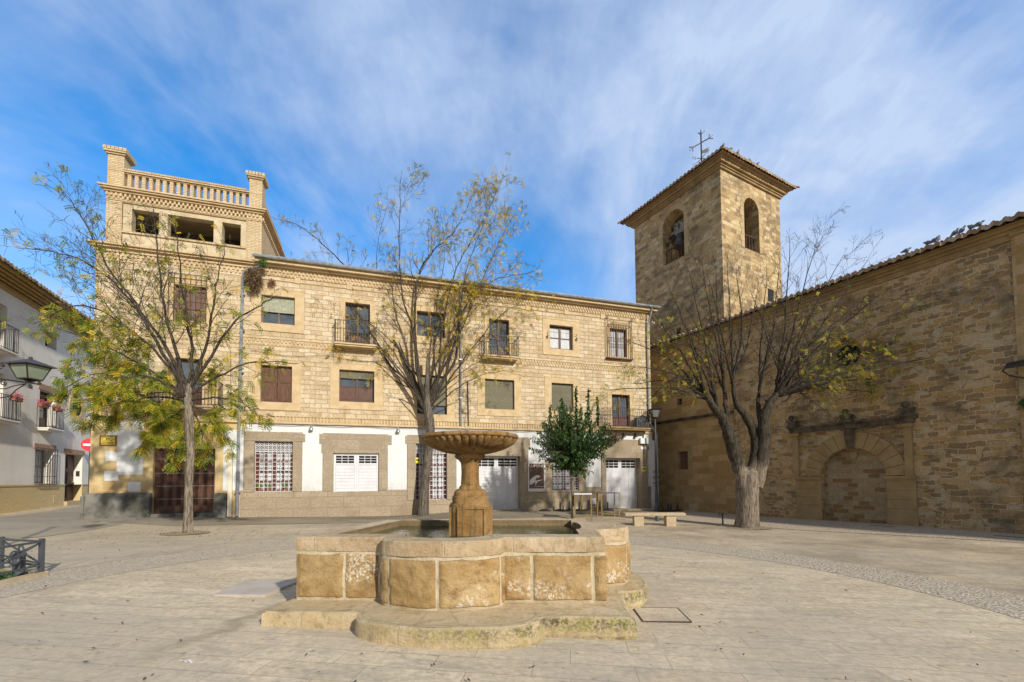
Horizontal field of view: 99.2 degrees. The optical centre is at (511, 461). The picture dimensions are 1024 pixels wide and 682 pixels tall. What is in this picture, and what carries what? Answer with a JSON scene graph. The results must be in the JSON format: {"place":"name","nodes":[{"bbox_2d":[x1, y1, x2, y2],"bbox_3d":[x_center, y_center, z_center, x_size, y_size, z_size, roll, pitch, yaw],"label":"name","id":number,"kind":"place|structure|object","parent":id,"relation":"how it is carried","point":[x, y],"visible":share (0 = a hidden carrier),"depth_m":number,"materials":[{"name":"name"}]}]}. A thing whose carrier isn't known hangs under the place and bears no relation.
{"place":"outdoors","nodes":[
{"label":"outdoors","id":0,"kind":"place"},
{"bbox_2d":[0,506,135,537],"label":"street","id":1,"kind":"structure","parent":0,"point":[53,522],"depth_m":14.26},
{"bbox_2d":[4,523,352,570],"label":"old paving","id":2,"kind":"structure","parent":0,"point":[104,550],"depth_m":10.79,"materials":[{"name":"beige stone"}]},
{"bbox_2d":[0,357,56,397],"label":"street lamp","id":3,"kind":"object","parent":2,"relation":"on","point":[30,370],"visible":1,"depth_m":8.18,"materials":[{"name":"metal"}]},
{"bbox_2d":[158,531,210,534],"bbox_3d":[-9.258,2.017,12.339,1.254,0.001,1.054,0,-2,0],"label":"tree pit","id":4,"kind":"object","parent":2,"relation":"on","point":[181,533],"visible":0.91,"depth_m":12.22,"materials":[{"name":"stone"}]},
{"bbox_2d":[0,162,305,532],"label":"locust tree","id":5,"kind":"object","parent":4,"relation":"on","point":[187,430],"visible":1,"depth_m":12.55,"materials":[{"name":"green plant"}]},
{"bbox_2d":[93,510,656,525],"bbox_3d":[-3.199,2.286,18.085,24.900,0.434,3.343,0,-2,-17],"label":"cobbled strip","id":6,"kind":"object","parent":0,"point":[177,521],"visible":0.71,"depth_m":17.08,"materials":[{"name":"grey stone"}]},
{"bbox_2d":[554,502,565,510],"bbox_3d":[2.339,2.184,21.163,0.600,0.440,0.591,0,-2,0],"label":"parasol base","id":7,"kind":"object","parent":6,"relation":"on","point":[559,509],"visible":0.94,"depth_m":21.08,"materials":[{"name":"black metal"}]},
{"bbox_2d":[579,492,598,513],"bbox_3d":[3.512,1.888,19.830,0.800,0.980,0.400,0,-2,-2],"label":"table","id":8,"kind":"object","parent":6,"relation":"on","point":[581,510],"visible":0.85,"depth_m":19.66,"materials":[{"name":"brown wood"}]},
{"bbox_3d":[4.356,2.225,21.795,0.600,0.460,0.591,0,-2,0],"label":"parasol base","id":9,"kind":"object","parent":6,"relation":"on","visible":0},
{"bbox_2d":[590,498,595,508],"bbox_3d":[4.154,2.150,21.992,0.440,0.620,0.032,0,-2,-17],"label":"menu board","id":10,"kind":"object","parent":9,"relation":"on","point":[594,501],"visible":0.64,"depth_m":21.98,"materials":[{"name":"white"}]},
{"bbox_2d":[0,505,1023,681],"bbox_3d":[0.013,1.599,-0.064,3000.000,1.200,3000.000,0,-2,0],"label":"ground","id":11,"kind":"structure","parent":0,"point":[803,622],"depth_m":4.63,"materials":[{"name":"beige stone"}]},
{"bbox_2d":[0,568,48,585],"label":"bed kerb","id":12,"kind":"structure","parent":11,"relation":"on","point":[33,574],"depth_m":6.76,"materials":[{"name":"stone"}]},
{"bbox_2d":[0,537,48,574],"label":"iron fence","id":13,"kind":"object","parent":12,"relation":"on","point":[40,561],"visible":0.85,"depth_m":7.03,"materials":[{"name":"grey metal"}]},
{"bbox_2d":[0,255,93,513],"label":"white house","id":14,"kind":"structure","parent":11,"relation":"on","point":[44,458],"depth_m":20.32,"materials":[{"name":"paint"}]},
{"bbox_2d":[6,391,29,401],"bbox_3d":[-21.116,-2.792,18.631,0.436,0.458,1.061,1,-3,-24],"label":"flower box","id":15,"kind":"object","parent":14,"relation":"attached to","point":[16,398],"visible":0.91,"depth_m":18.46,"materials":[{"name":"ceramic"}]},
{"bbox_2d":[34,450,43,483],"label":"window","id":16,"kind":"structure","parent":14,"relation":"in","point":[36,451],"depth_m":21.37,"materials":[{"name":"grey wood"}]},
{"bbox_2d":[36,399,48,407],"bbox_3d":[-21.794,-2.728,20.255,0.435,0.388,1.030,1,-3,-24],"label":"flower box","id":17,"kind":"object","parent":14,"relation":"attached to","point":[43,404],"visible":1,"depth_m":20.14,"materials":[{"name":"ceramic"}]},
{"bbox_2d":[39,391,46,426],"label":"balcony door","id":18,"kind":"structure","parent":14,"relation":"in","point":[42,413],"depth_m":21.63,"materials":[{"name":"brown wood"}]},
{"bbox_2d":[49,403,64,411],"bbox_3d":[-22.309,-2.650,21.390,0.558,0.371,1.080,1,-3,-24],"label":"flower box","id":19,"kind":"object","parent":14,"relation":"attached to","point":[58,409],"visible":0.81,"depth_m":21.29,"materials":[{"name":"ceramic"}]},
{"bbox_2d":[64,454,73,500],"bbox_3d":[-24.070,0.861,23.480,0.168,2.514,1.796,1,-3,-24],"label":"front door","id":20,"kind":"structure","parent":14,"relation":"in","point":[69,459],"depth_m":23.83,"materials":[{"name":"brown wood"}]},
{"bbox_2d":[81,438,90,492],"bbox_3d":[-23.310,0.535,24.019,0.720,3.656,0.086,1,-3,-35],"label":"no entry sign","id":21,"kind":"object","parent":11,"relation":"on","point":[85,444],"visible":0.53,"depth_m":23.99,"materials":[{"name":"red metal"}]},
{"bbox_2d":[214,579,296,596],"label":"paving slab","id":22,"kind":"structure","parent":11,"relation":"on","point":[255,588],"depth_m":6.17,"materials":[{"name":"beige stone"}]},
{"bbox_2d":[79,144,660,518],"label":"townhouse","id":23,"kind":"structure","parent":11,"relation":"on","point":[336,441],"depth_m":18.79,"materials":[{"name":"stone"}]},
{"bbox_2d":[99,435,116,445],"bbox_3d":[-15.075,-0.784,16.267,0.513,0.378,0.045,0,-2,-17],"label":"street sign","id":24,"kind":"object","parent":23,"relation":"attached to","point":[103,441],"visible":0.96,"depth_m":16.25,"materials":[{"name":"yellow metal"}]},
{"bbox_2d":[176,359,202,404],"bbox_3d":[-12.776,-3.113,17.317,0.945,1.887,0.072,0,-2,-17],"label":"balcony door","id":25,"kind":"structure","parent":23,"relation":"in","point":[185,363],"depth_m":17.33,"materials":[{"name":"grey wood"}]},
{"bbox_2d":[242,265,265,295],"bbox_3d":[-10.492,-7.404,17.744,1.024,1.324,0.739,0,-2,-17],"label":"dried plant","id":26,"kind":"object","parent":23,"relation":"hanging from","point":[254,274],"visible":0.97,"depth_m":17.66,"materials":[{"name":"brown plant"}]},
{"bbox_2d":[257,258,268,267],"bbox_3d":[-10.131,-8.071,17.715,0.471,0.398,0.429,0,-2,-1],"label":"roof weed","id":27,"kind":"object","parent":23,"relation":"on","point":[262,262],"visible":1,"depth_m":17.66,"materials":[{"name":"green plant"}]},
{"bbox_2d":[265,483,272,490],"bbox_3d":[-10.028,1.042,17.954,0.304,0.388,0.147,-1,-2,1],"label":"potted plant","id":28,"kind":"object","parent":23,"relation":"on","point":[269,485],"visible":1,"depth_m":17.94,"materials":[{"name":"plant"}]},
{"bbox_2d":[266,278,276,287],"bbox_3d":[-9.967,-7.400,18.039,0.378,0.430,0.329,0,-2,-17],"label":"dried plant","id":29,"kind":"object","parent":23,"relation":"hanging from","point":[272,282],"visible":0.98,"depth_m":18.04,"materials":[{"name":"brown plant"}]},
{"bbox_2d":[255,441,292,491],"bbox_3d":[-9.840,0.195,18.077,1.416,2.088,0.167,0,-2,-17],"label":"window","id":30,"kind":"structure","parent":23,"relation":"in","point":[273,460],"depth_m":18.07,"materials":[{"name":"white metal"}]},
{"bbox_2d":[262,296,294,324],"bbox_3d":[-9.813,-6.322,18.361,1.259,1.177,0.115,0,-2,-17],"label":"window","id":31,"kind":"structure","parent":23,"relation":"in","point":[284,312],"depth_m":18.35,"materials":[{"name":"beige fabric"}]},
{"bbox_2d":[333,453,378,491],"bbox_3d":[-6.767,0.467,18.962,1.867,1.662,0.062,0,-2,-17],"label":"garage door","id":32,"kind":"structure","parent":23,"relation":"in","point":[352,472],"depth_m":18.93,"materials":[{"name":"white paint"}]},
{"bbox_2d":[339,370,373,402],"bbox_3d":[-6.815,-3.283,19.174,1.442,1.391,0.115,0,-2,-17],"label":"window","id":33,"kind":"structure","parent":23,"relation":"in","point":[350,390],"depth_m":19.16,"materials":[{"name":"brown wood"}]},
{"bbox_2d":[345,304,369,343],"bbox_3d":[-6.830,-6.010,19.308,1.025,1.884,0.072,0,-2,-17],"label":"balcony door","id":34,"kind":"structure","parent":23,"relation":"in","point":[362,329],"depth_m":19.30,"materials":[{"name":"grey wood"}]},
{"bbox_2d":[417,312,443,337],"bbox_3d":[-3.795,-6.321,20.274,1.292,1.156,0.072,0,-2,-17],"label":"window","id":35,"kind":"structure","parent":23,"relation":"in","point":[424,317],"depth_m":20.25,"materials":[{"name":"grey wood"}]},
{"bbox_2d":[417,376,445,414],"bbox_3d":[-3.712,-3.056,20.139,1.360,1.792,0.115,0,-2,-17],"label":"window","id":36,"kind":"structure","parent":23,"relation":"in","point":[441,408],"depth_m":20.20,"materials":[{"name":"beige fabric"}]},
{"bbox_2d":[416,444,446,499],"bbox_3d":[-3.711,0.456,19.991,1.409,2.545,0.167,0,-2,-17],"label":"window","id":37,"kind":"structure","parent":23,"relation":"in","point":[438,475],"depth_m":20.06,"materials":[{"name":"white metal"}]},
{"bbox_2d":[489,320,507,355],"bbox_3d":[-0.675,-5.948,21.239,1.003,1.854,0.072,0,-2,-17],"label":"balcony door","id":38,"kind":"structure","parent":23,"relation":"in","point":[504,339],"depth_m":21.26,"materials":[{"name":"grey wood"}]},
{"bbox_2d":[479,456,517,509],"bbox_3d":[-0.772,1.028,21.094,2.239,2.581,0.062,0,-2,-17],"label":"garage door","id":39,"kind":"structure","parent":23,"relation":"in","point":[498,475],"depth_m":21.14,"materials":[{"name":"white paint"}]},
{"bbox_2d":[485,379,512,409],"bbox_3d":[-0.639,-3.228,21.112,1.472,1.444,0.115,0,-2,-17],"label":"window","id":40,"kind":"structure","parent":23,"relation":"in","point":[498,397],"depth_m":21.06,"materials":[{"name":"beige fabric"}]},
{"bbox_2d":[528,463,544,490],"bbox_3d":[1.196,0.750,21.299,0.875,1.362,0.045,0,-2,-17],"label":"poster","id":41,"kind":"object","parent":23,"relation":"attached to","point":[536,476],"visible":1,"depth_m":21.28,"materials":[{"name":"white paper"}]},
{"bbox_2d":[550,326,571,349],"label":"window","id":42,"kind":"structure","parent":23,"relation":"in","point":[561,340],"depth_m":22.23,"materials":[{"name":"white wood"}]},
{"bbox_2d":[552,384,571,411],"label":"window","id":43,"kind":"structure","parent":23,"relation":"in","point":[564,391],"depth_m":22.06,"materials":[{"name":"beige fabric"}]},
{"bbox_2d":[552,461,577,490],"bbox_3d":[2.631,0.700,21.973,1.450,1.490,0.167,0,-2,-17],"label":"window","id":44,"kind":"structure","parent":23,"relation":"in","point":[560,481],"depth_m":21.92,"materials":[{"name":"white wood"}]},
{"bbox_2d":[607,432,622,441],"bbox_3d":[5.303,-1.243,22.311,1.020,0.704,0.547,0,-2,-17],"label":"dried plant","id":45,"kind":"object","parent":23,"relation":"hanging from","point":[618,437],"visible":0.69,"depth_m":22.28,"materials":[{"name":"brown plant"}]},
{"bbox_2d":[610,329,624,356],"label":"window","id":46,"kind":"structure","parent":23,"relation":"in","point":[615,331],"depth_m":23.22,"materials":[{"name":"white wood"}]},
{"bbox_2d":[612,395,627,426],"bbox_3d":[5.666,-2.641,23.089,1.081,1.760,0.072,0,-2,-17],"label":"balcony door","id":47,"kind":"structure","parent":23,"relation":"in","point":[617,420],"depth_m":23.08,"materials":[{"name":"red wood"}]},
{"bbox_2d":[606,458,636,508],"bbox_3d":[5.728,1.150,23.096,2.046,2.661,0.128,0,-2,-17],"label":"garage door","id":48,"kind":"structure","parent":23,"relation":"in","point":[621,477],"depth_m":23.14,"materials":[{"name":"white paint"}]},
{"bbox_2d":[634,417,648,427],"bbox_3d":[6.822,-2.033,22.899,0.760,0.550,0.279,0,-2,-17],"label":"air conditioner","id":49,"kind":"object","parent":23,"relation":"on","point":[638,421],"visible":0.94,"depth_m":22.77,"materials":[{"name":"grey paint"}]},
{"bbox_2d":[261,430,647,649],"bbox_3d":[-0.426,0.797,6.032,4.577,2.348,3.808,0,-2,0],"label":"fountain","id":50,"kind":"object","parent":11,"relation":"on","point":[489,589],"visible":0.98,"depth_m":4.90,"materials":[{"name":"stone"}]},
{"bbox_2d":[368,526,575,537],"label":"water","id":51,"kind":"structure","parent":50,"relation":"in","point":[429,531],"depth_m":6.39,"materials":[{"name":"grey liquid"}]},
{"bbox_2d":[0,538,1023,619],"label":"pebble band","id":52,"kind":"object","parent":11,"relation":"on","point":[1009,604],"visible":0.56,"depth_m":7.50,"materials":[{"name":"grey stone"}]},
{"bbox_2d":[0,568,30,579],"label":"grass","id":53,"kind":"structure","parent":52,"relation":"on","point":[5,576],"depth_m":6.85,"materials":[{"name":"green plant"}]},
{"bbox_2d":[11,551,26,576],"bbox_3d":[-7.754,1.620,6.853,0.170,0.405,0.170,0,-2,0],"label":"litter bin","id":54,"kind":"object","parent":52,"relation":"on","point":[20,564],"visible":0.65,"depth_m":6.81,"materials":[{"name":"grey metal"}]},
{"bbox_2d":[12,512,1022,681],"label":"fallen leaves","id":55,"kind":"object","parent":11,"relation":"on","point":[445,518],"visible":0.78,"depth_m":7.70,"materials":[{"name":"brown plant"}]},
{"bbox_2d":[528,386,616,518],"bbox_3d":[2.480,-0.416,17.810,3.640,5.546,3.018,0,-2,0],"label":"orange tree","id":56,"kind":"object","parent":11,"relation":"on","point":[572,450],"visible":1,"depth_m":17.44,"materials":[{"name":"green plant"}]},
{"bbox_2d":[574,493,591,520],"bbox_3d":[2.792,1.776,17.096,0.680,1.060,0.750,-1,-2,9],"label":"table","id":57,"kind":"object","parent":11,"relation":"on","point":[575,516],"visible":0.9,"depth_m":16.77,"materials":[{"name":"white"}]},
{"bbox_2d":[597,492,619,518],"bbox_3d":[4.045,1.827,18.325,0.780,1.060,0.700,0,-2,-4],"label":"table","id":58,"kind":"object","parent":11,"relation":"on","point":[614,502],"visible":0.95,"depth_m":18.28,"materials":[{"name":"grey paint"}]},
{"bbox_2d":[647,405,661,510],"bbox_3d":[7.447,-0.196,22.574,0.600,5.508,0.600,0,-2,0],"label":"street lamp","id":59,"kind":"object","parent":11,"relation":"on","point":[654,411],"visible":0.98,"depth_m":22.50,"materials":[{"name":"grey metal"}]},
{"bbox_2d":[623,512,685,525],"bbox_3d":[4.999,2.039,15.336,2.060,0.485,0.420,-1,-2,4],"label":"stone bench","id":60,"kind":"object","parent":11,"relation":"on","point":[669,518],"visible":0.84,"depth_m":15.17,"materials":[{"name":"beige stone"}]},
{"bbox_2d":[633,607,691,622],"bbox_3d":[1.766,1.824,5.166,0.561,0.033,0.548,-1,-2,4],"label":"manhole cover","id":61,"kind":"object","parent":11,"relation":"on","point":[662,614],"visible":0.83,"depth_m":5.12,"materials":[{"name":"stone"}]},
{"bbox_2d":[617,143,799,344],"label":"bell tower","id":62,"kind":"structure","parent":11,"relation":"on","point":[724,195],"depth_m":23.99,"materials":[{"name":"stone"}]},
{"bbox_2d":[666,219,683,249],"bbox_3d":[9.769,-13.237,25.352,0.820,1.531,1.520,1,-3,-29],"label":"church bell","id":63,"kind":"object","parent":62,"relation":"hanging from","point":[678,231],"visible":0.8,"depth_m":25.29,"materials":[{"name":"grey metal"}]},
{"bbox_2d":[689,130,712,166],"bbox_3d":[11.550,-18.982,26.587,1.483,2.620,0.200,0,-2,0],"label":"weather vane","id":64,"kind":"object","parent":62,"relation":"on","point":[704,150],"visible":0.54,"depth_m":26.58,"materials":[{"name":"black metal"}]},
{"bbox_2d":[768,289,773,301],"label":"small window","id":65,"kind":"structure","parent":62,"relation":"in","point":[770,295],"depth_m":24.24,"materials":[{"name":"black glass"}]},
{"bbox_2d":[718,512,726,523],"bbox_3d":[7.724,2.076,15.980,0.339,0.440,0.095,0,-2,0],"label":"scroll post","id":66,"kind":"object","parent":11,"relation":"on","point":[722,513],"visible":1,"depth_m":15.96,"materials":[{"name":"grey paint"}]},
{"bbox_2d":[726,526,771,528],"bbox_3d":[8.045,2.236,14.814,1.456,0.001,1.224,0,-2,0],"label":"tree pit","id":67,"kind":"object","parent":11,"relation":"on","point":[762,527],"visible":0.52,"depth_m":14.53,"materials":[{"name":"stone"}]},
{"bbox_2d":[589,204,975,528],"bbox_3d":[9.121,-3.083,15.335,13.456,10.784,4.527,0,-2,0],"label":"pollarded tree","id":68,"kind":"object","parent":11,"relation":"on","point":[750,478],"visible":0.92,"depth_m":14.84,"materials":[{"name":"brown plant"}]},
{"bbox_2d":[650,211,1023,533],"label":"church nave","id":69,"kind":"structure","parent":11,"relation":"on","point":[944,448],"depth_m":15.46,"materials":[{"name":"brown stone"}]},
{"bbox_2d":[836,345,860,365],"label":"round window","id":70,"kind":"structure","parent":69,"relation":"in","point":[848,348],"depth_m":17.09,"materials":[{"name":"black"}]},
{"bbox_2d":[900,247,911,252],"bbox_3d":[13.513,-7.239,14.950,0.296,0.164,0.137,-2,-3,38],"label":"pigeon","id":71,"kind":"object","parent":69,"relation":"on","point":[906,250],"visible":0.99,"depth_m":14.91,"materials":[{"name":"ceramic"}]},
{"bbox_2d":[950,228,958,236],"bbox_3d":[14.096,-7.300,13.886,0.215,0.229,0.134,-2,-3,30],"label":"pigeon","id":72,"kind":"object","parent":69,"relation":"on","point":[954,232],"visible":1,"depth_m":13.85,"materials":[{"name":"ceramic"}]},
{"bbox_2d":[957,225,965,233],"bbox_3d":[14.175,-7.306,13.743,0.192,0.250,0.135,-1,-2,16],"label":"pigeon","id":73,"kind":"object","parent":69,"relation":"on","point":[962,229],"visible":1,"depth_m":13.71,"materials":[{"name":"ceramic"}]},
{"bbox_2d":[967,224,975,228],"bbox_3d":[14.289,-7.315,13.547,0.137,0.190,0.250,0,-2,-20],"label":"pigeon","id":74,"kind":"object","parent":69,"relation":"on","point":[971,226],"visible":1,"depth_m":13.52,"materials":[{"name":"ceramic"}]},
{"bbox_2d":[974,220,984,226],"bbox_3d":[14.356,-7.307,13.419,0.137,0.164,0.296,1,-3,-40],"label":"pigeon","id":75,"kind":"object","parent":69,"relation":"on","point":[979,223],"visible":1,"depth_m":13.37,"materials":[{"name":"ceramic"}]},
{"bbox_2d":[1002,360,1023,378],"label":"wall lamp","id":76,"kind":"object","parent":69,"relation":"attached to","point":[1013,364],"visible":1,"depth_m":12.68,"materials":[{"name":"black metal"}]},
{"bbox_2d":[1014,396,1023,409],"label":"wall weed","id":77,"kind":"object","parent":69,"relation":"attached to","point":[1020,402],"depth_m":12.72,"materials":[{"name":"green plant"}]},
{"bbox_2d":[0,0,1023,319],"label":"sky","id":78,"kind":"structure","parent":0,"point":[907,115],"materials":[{"name":"blue"}]},
{"bbox_2d":[659,509,1023,542],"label":"pebble path","id":79,"kind":"structure","parent":0,"point":[808,524],"depth_m":14.51,"materials":[{"name":"grey stone"}]},
{"label":"tree pit","id":80,"kind":"structure","parent":0,"visible":0},
{"bbox_2d":[272,153,556,515],"bbox_3d":[-4.709,-5.777,19.305,13.710,16.389,3.850,0,-2,0],"label":"locust tree","id":81,"kind":"object","parent":80,"relation":"on","point":[426,398],"visible":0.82,"depth_m":19.39,"materials":[{"name":"brown plant"}]}
]}

